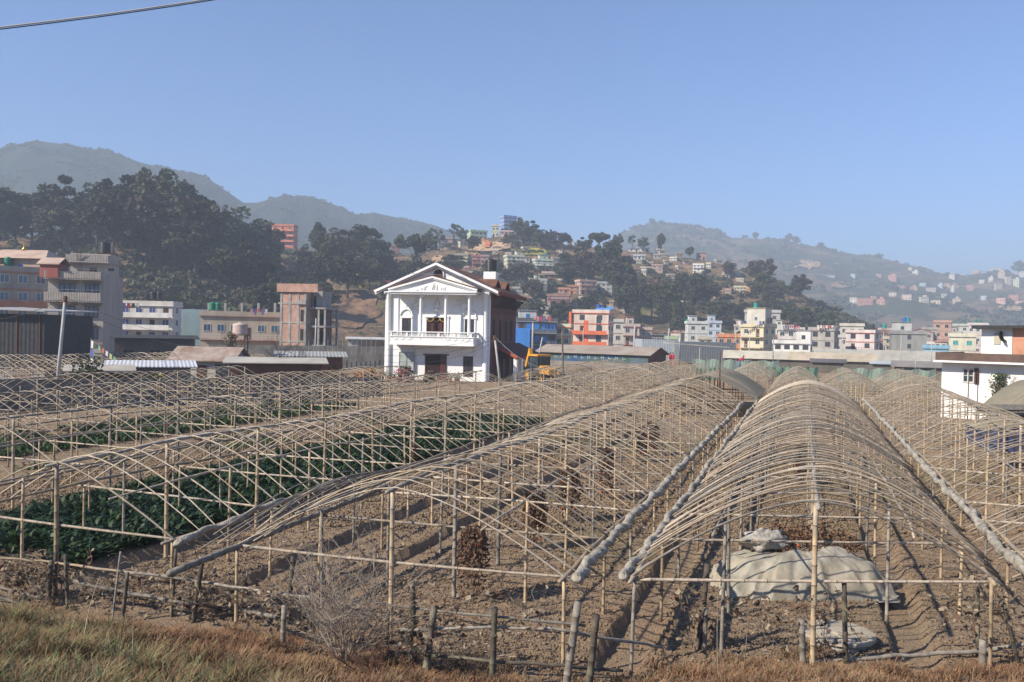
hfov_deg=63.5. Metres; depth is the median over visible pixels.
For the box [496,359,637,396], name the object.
bamboo tunnel
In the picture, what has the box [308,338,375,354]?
rebar row
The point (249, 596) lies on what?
dead vine
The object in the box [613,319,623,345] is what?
house
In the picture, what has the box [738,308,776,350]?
house
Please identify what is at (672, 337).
house
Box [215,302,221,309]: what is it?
water tank
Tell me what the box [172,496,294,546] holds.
rolled plastic sheet
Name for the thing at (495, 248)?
house
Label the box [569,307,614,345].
apartment building
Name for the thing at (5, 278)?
window
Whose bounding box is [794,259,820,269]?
earth cutting
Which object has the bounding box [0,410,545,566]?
leaf crop
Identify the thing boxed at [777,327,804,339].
house
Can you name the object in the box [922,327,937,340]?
house
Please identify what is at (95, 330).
window
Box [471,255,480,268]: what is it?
house
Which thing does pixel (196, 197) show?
tree
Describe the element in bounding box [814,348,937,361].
shelter
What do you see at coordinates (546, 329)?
building
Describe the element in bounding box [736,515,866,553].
vine pile
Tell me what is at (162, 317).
house
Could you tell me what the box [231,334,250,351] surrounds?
tank stand
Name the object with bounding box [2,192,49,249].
tree
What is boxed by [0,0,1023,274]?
sky
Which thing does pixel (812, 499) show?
bamboo tunnel
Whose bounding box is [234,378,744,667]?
bamboo tunnel
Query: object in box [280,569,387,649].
bare shrub
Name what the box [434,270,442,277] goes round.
attic window
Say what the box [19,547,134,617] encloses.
dead vine
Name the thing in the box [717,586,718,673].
wooden stake
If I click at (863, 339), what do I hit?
house
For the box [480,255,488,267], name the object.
house
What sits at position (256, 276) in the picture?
tree
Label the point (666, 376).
bamboo tunnel
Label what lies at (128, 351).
window
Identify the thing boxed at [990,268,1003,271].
house
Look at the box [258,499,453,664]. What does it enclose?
bare shrub
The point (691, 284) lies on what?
tree
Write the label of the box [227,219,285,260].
tree
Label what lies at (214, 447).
herb crop
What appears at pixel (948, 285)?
earth cutting
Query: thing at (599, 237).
tree
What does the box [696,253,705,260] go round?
house
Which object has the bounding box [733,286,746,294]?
house
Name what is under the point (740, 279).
house
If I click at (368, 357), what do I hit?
wall
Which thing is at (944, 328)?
house
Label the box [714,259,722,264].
house
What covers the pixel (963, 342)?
house
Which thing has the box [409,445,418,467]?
dried tomato plant
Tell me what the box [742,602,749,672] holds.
wooden stake
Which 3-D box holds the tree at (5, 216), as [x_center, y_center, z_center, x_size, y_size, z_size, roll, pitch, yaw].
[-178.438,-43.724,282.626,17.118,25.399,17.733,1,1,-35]
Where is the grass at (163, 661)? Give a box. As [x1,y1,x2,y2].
[0,595,1023,681]
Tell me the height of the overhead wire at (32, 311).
1.761 m
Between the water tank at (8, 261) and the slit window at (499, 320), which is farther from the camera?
the water tank at (8, 261)
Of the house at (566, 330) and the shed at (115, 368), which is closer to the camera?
the shed at (115, 368)
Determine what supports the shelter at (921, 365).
on the ground at (646, 597)
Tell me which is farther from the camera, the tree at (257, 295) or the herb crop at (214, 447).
the tree at (257, 295)
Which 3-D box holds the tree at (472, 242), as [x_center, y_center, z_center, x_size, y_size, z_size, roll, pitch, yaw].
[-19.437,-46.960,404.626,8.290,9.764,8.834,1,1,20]
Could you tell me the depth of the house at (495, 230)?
476.18 m
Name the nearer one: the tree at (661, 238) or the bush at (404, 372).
the bush at (404, 372)
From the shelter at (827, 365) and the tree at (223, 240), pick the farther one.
the tree at (223, 240)
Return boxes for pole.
[56,296,72,378]
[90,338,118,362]
[314,318,316,345]
[489,335,501,385]
[531,323,533,348]
[561,331,564,389]
[633,326,635,346]
[717,351,720,420]
[967,363,969,418]
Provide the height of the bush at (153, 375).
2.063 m
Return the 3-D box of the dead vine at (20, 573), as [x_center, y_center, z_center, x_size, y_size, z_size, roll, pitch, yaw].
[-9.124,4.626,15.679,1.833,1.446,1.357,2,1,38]
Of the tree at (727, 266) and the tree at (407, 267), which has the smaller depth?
the tree at (407, 267)
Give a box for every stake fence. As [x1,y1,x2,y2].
[0,549,330,647]
[374,563,1023,681]
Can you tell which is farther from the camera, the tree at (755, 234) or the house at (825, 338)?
the tree at (755, 234)
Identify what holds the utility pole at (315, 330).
on the ground at (646, 597)
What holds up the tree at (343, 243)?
on the hill at (374, 327)
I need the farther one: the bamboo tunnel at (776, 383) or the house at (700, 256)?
the house at (700, 256)
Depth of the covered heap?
16.92 m
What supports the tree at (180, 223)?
on the hill at (374, 327)
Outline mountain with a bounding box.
[0,141,464,256]
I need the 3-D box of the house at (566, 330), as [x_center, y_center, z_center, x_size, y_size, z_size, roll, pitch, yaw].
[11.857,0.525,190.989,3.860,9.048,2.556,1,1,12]
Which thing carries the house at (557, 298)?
on the hill at (374, 327)
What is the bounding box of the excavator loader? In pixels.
[522,348,567,384]
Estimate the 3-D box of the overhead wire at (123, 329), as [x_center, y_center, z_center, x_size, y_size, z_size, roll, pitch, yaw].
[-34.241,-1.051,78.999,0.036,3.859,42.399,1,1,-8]
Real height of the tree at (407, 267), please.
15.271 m
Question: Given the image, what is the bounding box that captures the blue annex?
[515,328,529,347]
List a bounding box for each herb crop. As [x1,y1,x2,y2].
[0,398,355,456]
[5,412,398,471]
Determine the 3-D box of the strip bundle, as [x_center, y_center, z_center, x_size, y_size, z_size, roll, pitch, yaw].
[-3.927,3.309,17.071,0.776,0.841,8.534,1,1,23]
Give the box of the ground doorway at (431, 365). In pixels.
[426,355,446,379]
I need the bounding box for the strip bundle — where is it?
[166,464,424,576]
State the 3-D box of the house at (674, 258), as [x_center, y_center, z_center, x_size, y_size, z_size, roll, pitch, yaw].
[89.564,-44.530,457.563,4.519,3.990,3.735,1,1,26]
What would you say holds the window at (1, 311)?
in the apartment building at (21, 286)
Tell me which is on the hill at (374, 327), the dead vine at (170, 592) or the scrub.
the scrub
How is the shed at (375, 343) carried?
on the ground at (646, 597)
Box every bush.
[68,356,103,378]
[149,373,164,377]
[325,365,347,376]
[354,368,383,384]
[396,365,413,381]
[423,370,437,381]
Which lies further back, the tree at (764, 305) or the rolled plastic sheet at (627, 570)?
the tree at (764, 305)
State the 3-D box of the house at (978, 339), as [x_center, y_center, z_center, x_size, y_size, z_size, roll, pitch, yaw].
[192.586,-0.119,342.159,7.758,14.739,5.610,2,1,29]
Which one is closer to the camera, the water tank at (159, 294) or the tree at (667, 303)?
the water tank at (159, 294)
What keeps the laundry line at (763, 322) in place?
attached to the house at (761, 336)
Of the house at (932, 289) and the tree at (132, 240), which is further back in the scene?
the house at (932, 289)
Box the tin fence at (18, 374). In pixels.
[0,367,43,378]
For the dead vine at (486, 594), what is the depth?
12.08 m
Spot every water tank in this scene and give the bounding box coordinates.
[4,257,12,265]
[99,242,110,252]
[150,291,155,298]
[156,291,162,298]
[209,302,214,309]
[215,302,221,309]
[232,322,247,334]
[485,259,496,271]
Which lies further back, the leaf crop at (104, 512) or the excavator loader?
the excavator loader
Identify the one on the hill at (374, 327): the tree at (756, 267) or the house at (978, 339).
the tree at (756, 267)
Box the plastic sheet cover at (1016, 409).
[977,404,1023,414]
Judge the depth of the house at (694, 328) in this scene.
261.94 m
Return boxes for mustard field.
[511,248,550,251]
[523,251,547,254]
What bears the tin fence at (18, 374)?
on the ground at (646, 597)
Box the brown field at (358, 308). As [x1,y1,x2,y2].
[331,290,381,327]
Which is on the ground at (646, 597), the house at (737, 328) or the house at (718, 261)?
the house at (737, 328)
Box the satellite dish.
[999,331,1005,342]
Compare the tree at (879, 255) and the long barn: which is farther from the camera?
the tree at (879, 255)
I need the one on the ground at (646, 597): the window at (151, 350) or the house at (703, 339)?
the house at (703, 339)
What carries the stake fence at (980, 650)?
on the ground at (646, 597)
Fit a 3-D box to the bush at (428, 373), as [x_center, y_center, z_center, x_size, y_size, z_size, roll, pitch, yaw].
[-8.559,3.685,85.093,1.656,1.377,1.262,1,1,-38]
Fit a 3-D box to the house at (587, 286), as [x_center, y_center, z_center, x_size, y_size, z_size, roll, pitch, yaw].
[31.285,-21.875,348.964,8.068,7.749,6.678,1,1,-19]
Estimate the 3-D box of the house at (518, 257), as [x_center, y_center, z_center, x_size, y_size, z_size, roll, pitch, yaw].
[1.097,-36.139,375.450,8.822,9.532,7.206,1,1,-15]
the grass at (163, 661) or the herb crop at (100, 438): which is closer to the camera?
the grass at (163, 661)
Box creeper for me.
[219,331,240,346]
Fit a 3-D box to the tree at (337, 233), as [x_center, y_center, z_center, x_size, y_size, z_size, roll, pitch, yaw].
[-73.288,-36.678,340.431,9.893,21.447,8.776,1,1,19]
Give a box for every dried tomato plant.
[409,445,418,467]
[456,524,490,603]
[519,490,548,548]
[557,469,583,521]
[598,447,613,496]
[632,432,647,459]
[647,422,660,452]
[792,445,807,484]
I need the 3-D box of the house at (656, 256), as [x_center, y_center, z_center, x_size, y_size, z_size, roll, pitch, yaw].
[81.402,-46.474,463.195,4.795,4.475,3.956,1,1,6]
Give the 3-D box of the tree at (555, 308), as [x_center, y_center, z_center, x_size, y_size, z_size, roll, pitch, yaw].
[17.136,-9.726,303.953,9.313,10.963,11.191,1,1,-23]
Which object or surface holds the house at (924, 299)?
on the hill at (842, 267)
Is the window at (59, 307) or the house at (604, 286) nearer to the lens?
the window at (59, 307)
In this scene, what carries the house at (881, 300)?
on the hill at (842, 267)
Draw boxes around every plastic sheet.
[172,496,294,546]
[570,401,743,583]
[618,399,758,580]
[805,620,876,653]
[861,398,1023,576]
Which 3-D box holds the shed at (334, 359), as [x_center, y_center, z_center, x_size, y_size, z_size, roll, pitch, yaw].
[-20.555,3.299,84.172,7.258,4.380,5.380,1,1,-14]
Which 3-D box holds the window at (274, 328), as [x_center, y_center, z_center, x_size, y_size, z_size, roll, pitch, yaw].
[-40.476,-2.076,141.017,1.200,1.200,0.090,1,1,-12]
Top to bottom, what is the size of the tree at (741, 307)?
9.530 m
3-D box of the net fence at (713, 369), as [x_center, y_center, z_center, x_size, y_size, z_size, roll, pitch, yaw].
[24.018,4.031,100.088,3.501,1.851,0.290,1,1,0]
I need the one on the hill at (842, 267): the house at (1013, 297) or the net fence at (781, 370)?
the house at (1013, 297)
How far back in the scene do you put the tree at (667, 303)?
319.89 m
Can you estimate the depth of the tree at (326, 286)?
252.32 m
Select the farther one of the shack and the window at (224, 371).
the shack
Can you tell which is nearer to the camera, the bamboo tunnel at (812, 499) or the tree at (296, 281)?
the bamboo tunnel at (812, 499)
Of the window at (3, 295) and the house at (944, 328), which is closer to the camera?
the window at (3, 295)
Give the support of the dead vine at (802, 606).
attached to the bamboo tunnel at (812, 499)
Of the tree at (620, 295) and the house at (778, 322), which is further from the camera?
the tree at (620, 295)
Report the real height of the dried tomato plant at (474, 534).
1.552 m
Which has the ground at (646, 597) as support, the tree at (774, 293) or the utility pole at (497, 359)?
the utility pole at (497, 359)
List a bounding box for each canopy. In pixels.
[662,342,728,363]
[961,415,1023,431]
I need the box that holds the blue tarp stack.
[965,425,1023,451]
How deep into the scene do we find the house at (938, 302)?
963.01 m
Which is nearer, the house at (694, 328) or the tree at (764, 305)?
the house at (694, 328)
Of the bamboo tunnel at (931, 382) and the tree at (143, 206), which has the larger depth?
the tree at (143, 206)
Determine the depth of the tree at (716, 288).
347.54 m
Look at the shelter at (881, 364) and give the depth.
120.05 m
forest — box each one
[0,140,464,253]
[602,221,1023,328]
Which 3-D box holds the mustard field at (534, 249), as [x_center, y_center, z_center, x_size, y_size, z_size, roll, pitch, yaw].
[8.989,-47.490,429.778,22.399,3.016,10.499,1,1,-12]
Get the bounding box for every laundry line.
[123,303,142,308]
[246,308,267,318]
[534,316,550,321]
[738,321,764,324]
[780,325,799,329]
[816,325,833,331]
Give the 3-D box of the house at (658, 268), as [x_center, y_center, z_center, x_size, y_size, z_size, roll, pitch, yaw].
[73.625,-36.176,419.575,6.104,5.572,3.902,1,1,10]
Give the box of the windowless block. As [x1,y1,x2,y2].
[181,309,217,345]
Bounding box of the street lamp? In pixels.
[678,329,680,363]
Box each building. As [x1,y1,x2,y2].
[0,265,47,314]
[43,253,122,362]
[277,283,337,345]
[516,310,557,350]
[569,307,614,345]
[933,325,1023,418]
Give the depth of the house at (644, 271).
404.03 m
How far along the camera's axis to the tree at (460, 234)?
453.18 m
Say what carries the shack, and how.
on the ground at (646, 597)
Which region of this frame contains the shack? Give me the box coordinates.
[110,334,199,359]
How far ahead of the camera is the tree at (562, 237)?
438.06 m
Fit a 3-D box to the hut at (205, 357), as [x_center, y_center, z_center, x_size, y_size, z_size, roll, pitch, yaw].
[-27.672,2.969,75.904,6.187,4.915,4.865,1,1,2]
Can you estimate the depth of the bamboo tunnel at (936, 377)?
85.14 m
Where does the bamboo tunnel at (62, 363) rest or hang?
on the ground at (646, 597)
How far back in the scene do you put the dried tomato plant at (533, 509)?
20.17 m
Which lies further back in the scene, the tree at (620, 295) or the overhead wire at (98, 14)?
the tree at (620, 295)
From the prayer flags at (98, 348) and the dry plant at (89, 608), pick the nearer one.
the dry plant at (89, 608)
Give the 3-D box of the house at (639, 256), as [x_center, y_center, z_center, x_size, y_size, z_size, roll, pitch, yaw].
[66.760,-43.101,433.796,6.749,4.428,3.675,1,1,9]
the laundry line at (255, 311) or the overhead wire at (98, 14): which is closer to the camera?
the overhead wire at (98, 14)
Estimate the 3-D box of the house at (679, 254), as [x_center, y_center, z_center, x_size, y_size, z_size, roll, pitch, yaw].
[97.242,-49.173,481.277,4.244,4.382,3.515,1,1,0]
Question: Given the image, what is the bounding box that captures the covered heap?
[702,539,899,602]
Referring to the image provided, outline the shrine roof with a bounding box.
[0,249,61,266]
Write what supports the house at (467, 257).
on the hill at (374, 327)
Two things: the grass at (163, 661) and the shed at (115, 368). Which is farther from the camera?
the shed at (115, 368)
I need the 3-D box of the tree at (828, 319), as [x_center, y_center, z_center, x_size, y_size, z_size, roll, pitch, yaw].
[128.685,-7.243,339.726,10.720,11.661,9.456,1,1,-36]
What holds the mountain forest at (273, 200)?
on the mountain
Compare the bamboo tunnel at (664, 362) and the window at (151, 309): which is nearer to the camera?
the bamboo tunnel at (664, 362)
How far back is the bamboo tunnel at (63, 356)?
78.67 m
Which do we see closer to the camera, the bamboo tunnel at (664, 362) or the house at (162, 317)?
the bamboo tunnel at (664, 362)
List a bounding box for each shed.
[0,307,99,378]
[63,365,135,378]
[104,360,197,378]
[223,356,328,377]
[272,351,347,376]
[345,337,384,345]
[359,341,384,346]
[535,344,669,370]
[634,339,677,360]
[675,341,735,361]
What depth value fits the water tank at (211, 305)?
142.50 m
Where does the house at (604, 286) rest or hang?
on the hill at (374, 327)
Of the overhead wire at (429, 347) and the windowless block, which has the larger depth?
the windowless block
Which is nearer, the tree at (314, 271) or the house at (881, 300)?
the tree at (314, 271)
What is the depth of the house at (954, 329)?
310.85 m
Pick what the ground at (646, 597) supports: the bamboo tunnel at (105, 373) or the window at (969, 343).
the bamboo tunnel at (105, 373)
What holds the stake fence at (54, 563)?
on the ground at (646, 597)
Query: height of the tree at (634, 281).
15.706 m
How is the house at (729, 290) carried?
on the hill at (374, 327)
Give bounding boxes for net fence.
[692,358,778,374]
[696,366,724,380]
[765,365,818,377]
[837,366,935,382]
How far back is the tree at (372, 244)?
335.05 m
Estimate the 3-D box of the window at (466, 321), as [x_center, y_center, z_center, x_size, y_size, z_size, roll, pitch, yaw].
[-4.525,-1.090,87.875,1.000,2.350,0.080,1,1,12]
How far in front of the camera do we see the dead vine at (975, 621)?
13.69 m
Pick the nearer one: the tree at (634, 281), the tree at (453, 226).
the tree at (634, 281)
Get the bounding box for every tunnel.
[0,350,260,369]
[0,354,269,377]
[0,363,103,378]
[0,363,678,613]
[0,365,278,432]
[0,365,430,469]
[0,370,517,510]
[0,377,382,411]
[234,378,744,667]
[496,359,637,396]
[618,380,1017,675]
[621,363,712,410]
[623,359,692,386]
[657,368,765,420]
[715,361,779,392]
[764,366,823,411]
[818,367,900,417]
[862,383,1023,619]
[870,369,940,412]
[926,373,941,389]
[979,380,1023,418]
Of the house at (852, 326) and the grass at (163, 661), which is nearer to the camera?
the grass at (163, 661)
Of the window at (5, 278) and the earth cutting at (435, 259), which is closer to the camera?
the window at (5, 278)
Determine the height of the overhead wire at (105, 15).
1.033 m
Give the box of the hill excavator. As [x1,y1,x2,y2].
[481,239,491,246]
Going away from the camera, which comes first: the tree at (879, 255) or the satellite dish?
the satellite dish
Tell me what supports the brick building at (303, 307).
on the ground at (646, 597)
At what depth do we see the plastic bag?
17.39 m
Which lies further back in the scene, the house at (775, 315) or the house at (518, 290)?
the house at (518, 290)
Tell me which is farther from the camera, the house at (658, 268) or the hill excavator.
the hill excavator
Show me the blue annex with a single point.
(523, 336)
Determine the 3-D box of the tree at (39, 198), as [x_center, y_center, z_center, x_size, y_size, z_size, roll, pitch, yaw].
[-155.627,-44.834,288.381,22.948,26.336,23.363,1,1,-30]
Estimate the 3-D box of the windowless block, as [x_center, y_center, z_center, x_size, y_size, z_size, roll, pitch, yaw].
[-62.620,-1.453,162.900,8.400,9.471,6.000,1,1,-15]
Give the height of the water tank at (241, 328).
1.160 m
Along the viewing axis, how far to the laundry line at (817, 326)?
209.02 m
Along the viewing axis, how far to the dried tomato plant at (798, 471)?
29.36 m
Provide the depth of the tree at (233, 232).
305.42 m
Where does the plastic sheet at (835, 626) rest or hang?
on the ground at (646, 597)
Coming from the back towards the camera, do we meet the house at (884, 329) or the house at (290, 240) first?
the house at (290, 240)
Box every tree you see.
[0,187,19,226]
[0,208,31,245]
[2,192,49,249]
[26,208,67,250]
[28,174,91,246]
[28,196,89,251]
[72,196,101,244]
[82,190,147,254]
[83,182,97,237]
[86,174,133,246]
[111,193,195,263]
[122,197,142,249]
[130,167,174,231]
[132,168,198,253]
[136,205,205,265]
[161,225,229,274]
[164,193,232,265]
[165,184,207,200]
[198,206,227,262]
[209,242,277,300]
[211,214,251,266]
[222,205,272,276]
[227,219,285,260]
[242,259,280,287]
[243,284,276,311]
[247,239,282,271]
[257,277,287,311]
[258,338,307,357]
[291,275,318,283]
[296,243,310,275]
[302,249,339,281]
[308,221,328,257]
[317,281,341,303]
[319,229,367,258]
[322,252,371,297]
[323,226,340,259]
[347,223,382,261]
[356,258,385,290]
[360,236,392,266]
[379,242,394,279]
[381,256,403,280]
[393,233,438,269]
[398,254,433,274]
[427,227,436,236]
[435,229,445,251]
[441,254,467,268]
[447,223,460,242]
[455,227,468,240]
[465,235,481,251]
[495,259,503,273]
[505,260,524,279]
[510,217,529,239]
[520,220,544,245]
[520,278,543,299]
[528,298,547,316]
[531,229,544,247]
[544,229,551,242]
[546,300,573,323]
[550,231,568,248]
[554,260,575,285]
[556,304,580,322]
[558,248,587,262]
[563,270,576,284]
[566,235,572,243]
[569,250,602,278]
[572,237,593,250]
[575,295,598,309]
[588,232,610,244]
[592,239,632,272]
[593,242,608,280]
[600,260,637,288]
[612,234,623,242]
[612,280,639,321]
[625,269,637,295]
[628,235,635,248]
[630,301,644,326]
[636,281,665,317]
[637,236,649,251]
[646,281,682,323]
[655,290,686,324]
[656,233,665,251]
[667,301,684,333]
[672,272,695,303]
[682,305,696,330]
[683,272,712,310]
[685,246,694,255]
[692,280,721,306]
[703,299,730,320]
[720,261,736,272]
[730,299,751,319]
[745,258,776,281]
[745,271,775,302]
[749,300,768,307]
[752,231,758,239]
[759,283,784,303]
[760,299,783,314]
[780,281,785,299]
[780,303,806,324]
[784,233,793,239]
[787,274,812,304]
[792,236,800,242]
[797,306,822,326]
[812,310,837,326]
[817,242,824,250]
[876,253,883,261]
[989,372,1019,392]
[1011,260,1023,276]
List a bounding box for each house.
[122,300,182,334]
[198,310,279,346]
[272,224,297,247]
[289,266,302,272]
[356,274,380,287]
[374,262,539,381]
[380,280,390,285]
[391,245,399,256]
[442,237,452,245]
[451,253,470,264]
[458,241,466,247]
[467,229,487,238]
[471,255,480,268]
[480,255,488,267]
[491,224,498,236]
[492,246,502,252]
[500,215,516,235]
[500,230,515,236]
[503,251,524,268]
[512,286,522,293]
[531,275,547,292]
[532,255,553,270]
[540,303,549,317]
[541,271,562,277]
[547,294,570,304]
[551,257,559,262]
[556,323,572,344]
[558,287,568,292]
[568,285,579,293]
[575,279,596,294]
[596,281,615,297]
[609,300,616,307]
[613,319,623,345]
[623,316,639,345]
[633,254,645,259]
[636,259,642,263]
[639,327,652,338]
[640,248,649,252]
[641,269,647,274]
[651,264,662,272]
[651,334,667,339]
[653,254,661,258]
[655,249,664,252]
[664,336,678,339]
[666,273,674,278]
[669,257,678,260]
[671,331,684,340]
[675,252,682,256]
[675,265,682,269]
[684,315,708,341]
[693,263,704,272]
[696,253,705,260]
[696,336,712,341]
[706,262,713,268]
[706,315,721,341]
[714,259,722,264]
[717,333,739,349]
[722,260,733,274]
[725,288,733,293]
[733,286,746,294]
[733,320,741,333]
[734,271,741,275]
[736,278,744,281]
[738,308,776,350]
[744,309,780,323]
[772,330,813,351]
[775,320,784,334]
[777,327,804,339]
[808,327,838,351]
[838,335,845,348]
[840,323,864,334]
[845,329,880,349]
[850,297,856,302]
[856,298,872,305]
[876,297,884,303]
[878,328,891,330]
[879,331,889,349]
[884,336,889,349]
[888,274,896,281]
[888,322,927,350]
[889,292,896,296]
[902,294,912,300]
[912,328,934,340]
[919,295,928,302]
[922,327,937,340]
[922,345,949,351]
[926,287,935,292]
[931,300,942,304]
[932,340,948,344]
[933,320,951,340]
[948,333,977,352]
[949,274,954,279]
[951,327,962,332]
[952,297,960,303]
[952,324,968,332]
[967,285,973,290]
[967,323,988,352]
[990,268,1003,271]
[994,283,1002,289]
[996,298,1006,303]
[998,270,1005,278]
[1005,276,1011,284]
[1009,295,1017,300]
[1013,277,1019,287]
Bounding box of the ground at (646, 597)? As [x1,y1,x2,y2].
[0,359,1023,681]
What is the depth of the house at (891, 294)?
1059.33 m
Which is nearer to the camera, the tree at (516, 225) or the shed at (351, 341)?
the shed at (351, 341)
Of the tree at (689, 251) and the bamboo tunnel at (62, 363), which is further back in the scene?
the tree at (689, 251)
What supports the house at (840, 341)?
on the ground at (646, 597)
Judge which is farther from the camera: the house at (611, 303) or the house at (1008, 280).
the house at (1008, 280)
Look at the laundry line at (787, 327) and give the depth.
224.09 m
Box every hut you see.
[36,257,70,277]
[166,346,250,377]
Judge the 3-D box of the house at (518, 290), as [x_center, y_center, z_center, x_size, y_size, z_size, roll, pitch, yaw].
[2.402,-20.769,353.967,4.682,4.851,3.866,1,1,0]
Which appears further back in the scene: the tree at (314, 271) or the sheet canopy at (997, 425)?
the tree at (314, 271)
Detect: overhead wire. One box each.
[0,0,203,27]
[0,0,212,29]
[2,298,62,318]
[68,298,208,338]
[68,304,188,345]
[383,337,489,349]
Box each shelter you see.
[722,350,790,366]
[788,351,876,369]
[809,358,846,373]
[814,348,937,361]
[869,361,891,369]
[891,360,941,381]
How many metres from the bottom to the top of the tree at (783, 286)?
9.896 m
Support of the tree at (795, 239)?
on the hill at (842, 267)
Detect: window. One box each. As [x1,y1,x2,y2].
[0,274,9,282]
[0,292,8,299]
[0,310,8,313]
[18,275,27,283]
[18,292,27,300]
[36,276,45,283]
[36,293,42,300]
[58,306,74,315]
[59,283,75,291]
[85,284,98,292]
[85,306,98,317]
[93,327,97,338]
[122,349,133,358]
[135,319,141,324]
[136,307,142,311]
[149,307,155,312]
[150,349,160,358]
[162,320,168,324]
[203,324,210,330]
[215,365,226,376]
[217,324,224,330]
[257,325,264,331]
[271,325,277,331]
[402,318,410,335]
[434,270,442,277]
[463,356,472,376]
[465,320,473,336]
[493,320,494,340]
[499,320,500,340]
[505,321,506,340]
[534,335,538,340]
[962,368,973,382]
[966,340,971,345]
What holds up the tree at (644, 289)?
on the hill at (374, 327)
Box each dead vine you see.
[0,546,77,605]
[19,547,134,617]
[117,545,234,621]
[188,572,317,646]
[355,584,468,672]
[427,581,557,643]
[654,584,745,652]
[738,579,866,651]
[921,569,1023,654]
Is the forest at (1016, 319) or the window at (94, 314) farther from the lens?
the forest at (1016, 319)
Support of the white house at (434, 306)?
on the ground at (646, 597)
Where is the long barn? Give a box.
[818,274,835,277]
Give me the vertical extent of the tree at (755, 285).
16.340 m
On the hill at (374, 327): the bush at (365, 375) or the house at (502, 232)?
the house at (502, 232)
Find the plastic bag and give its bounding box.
[739,527,790,552]
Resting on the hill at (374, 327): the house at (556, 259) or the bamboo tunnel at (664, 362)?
the house at (556, 259)
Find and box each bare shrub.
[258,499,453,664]
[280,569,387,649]
[322,615,403,678]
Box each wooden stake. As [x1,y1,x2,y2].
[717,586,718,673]
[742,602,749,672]
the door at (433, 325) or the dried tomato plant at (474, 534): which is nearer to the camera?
the dried tomato plant at (474, 534)
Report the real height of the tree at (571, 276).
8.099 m
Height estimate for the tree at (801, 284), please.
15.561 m
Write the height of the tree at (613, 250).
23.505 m
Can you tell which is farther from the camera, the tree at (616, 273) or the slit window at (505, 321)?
the tree at (616, 273)
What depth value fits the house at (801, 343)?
190.55 m
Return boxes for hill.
[0,236,845,348]
[604,224,1023,329]
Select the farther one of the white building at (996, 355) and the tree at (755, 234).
the tree at (755, 234)
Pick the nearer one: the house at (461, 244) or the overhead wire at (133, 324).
the overhead wire at (133, 324)
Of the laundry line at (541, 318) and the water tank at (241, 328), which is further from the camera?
the laundry line at (541, 318)
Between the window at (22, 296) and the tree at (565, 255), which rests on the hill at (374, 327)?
the tree at (565, 255)
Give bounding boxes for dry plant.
[84,577,99,632]
[131,587,133,656]
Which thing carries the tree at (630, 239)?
on the hill at (374, 327)
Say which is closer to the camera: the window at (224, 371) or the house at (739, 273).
the window at (224, 371)
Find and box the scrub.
[0,229,877,345]
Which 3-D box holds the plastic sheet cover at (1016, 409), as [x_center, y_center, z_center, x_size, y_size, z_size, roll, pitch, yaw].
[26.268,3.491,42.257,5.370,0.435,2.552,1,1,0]
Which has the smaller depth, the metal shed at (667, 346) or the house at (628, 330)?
the metal shed at (667, 346)
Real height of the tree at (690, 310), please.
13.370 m
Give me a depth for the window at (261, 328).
140.58 m
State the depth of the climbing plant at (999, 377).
55.44 m
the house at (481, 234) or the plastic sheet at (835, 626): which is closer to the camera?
the plastic sheet at (835, 626)
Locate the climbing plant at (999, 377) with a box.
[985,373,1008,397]
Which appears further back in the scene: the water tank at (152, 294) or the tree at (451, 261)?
the tree at (451, 261)
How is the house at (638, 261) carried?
on the hill at (374, 327)
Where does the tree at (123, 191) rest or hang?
on the hill at (374, 327)
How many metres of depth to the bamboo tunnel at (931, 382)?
72.17 m
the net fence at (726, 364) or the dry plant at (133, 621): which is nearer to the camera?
the dry plant at (133, 621)
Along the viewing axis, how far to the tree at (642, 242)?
485.66 m
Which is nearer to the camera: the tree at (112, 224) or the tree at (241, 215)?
the tree at (112, 224)
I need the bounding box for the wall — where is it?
[209,344,384,368]
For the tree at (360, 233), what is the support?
on the hill at (374, 327)
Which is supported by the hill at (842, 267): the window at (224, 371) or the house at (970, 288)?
the house at (970, 288)
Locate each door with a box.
[196,365,206,377]
[245,328,250,339]
[423,354,448,378]
[431,323,442,335]
[495,360,497,378]
[502,359,504,377]
[508,358,511,376]
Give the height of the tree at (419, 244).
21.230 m
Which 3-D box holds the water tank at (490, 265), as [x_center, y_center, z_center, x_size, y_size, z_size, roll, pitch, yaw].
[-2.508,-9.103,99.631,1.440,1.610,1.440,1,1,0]
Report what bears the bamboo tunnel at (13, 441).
on the ground at (646, 597)
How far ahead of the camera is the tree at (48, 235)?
285.71 m
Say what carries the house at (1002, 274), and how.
on the hill at (842, 267)
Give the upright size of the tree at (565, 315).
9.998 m
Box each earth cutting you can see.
[432,255,446,262]
[464,251,497,257]
[465,241,510,250]
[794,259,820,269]
[830,281,856,287]
[943,283,968,288]
[999,305,1023,310]
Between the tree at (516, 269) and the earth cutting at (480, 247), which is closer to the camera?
the tree at (516, 269)
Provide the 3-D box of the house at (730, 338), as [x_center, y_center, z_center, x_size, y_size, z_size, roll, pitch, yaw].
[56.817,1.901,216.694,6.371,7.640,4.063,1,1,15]
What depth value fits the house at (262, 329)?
139.68 m
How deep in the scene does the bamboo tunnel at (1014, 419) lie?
29.15 m
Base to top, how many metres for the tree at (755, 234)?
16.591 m
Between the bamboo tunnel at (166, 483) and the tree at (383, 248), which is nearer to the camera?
the bamboo tunnel at (166, 483)
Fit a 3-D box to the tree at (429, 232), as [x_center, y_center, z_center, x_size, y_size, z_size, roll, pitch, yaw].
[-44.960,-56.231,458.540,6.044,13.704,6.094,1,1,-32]
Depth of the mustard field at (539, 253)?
423.90 m

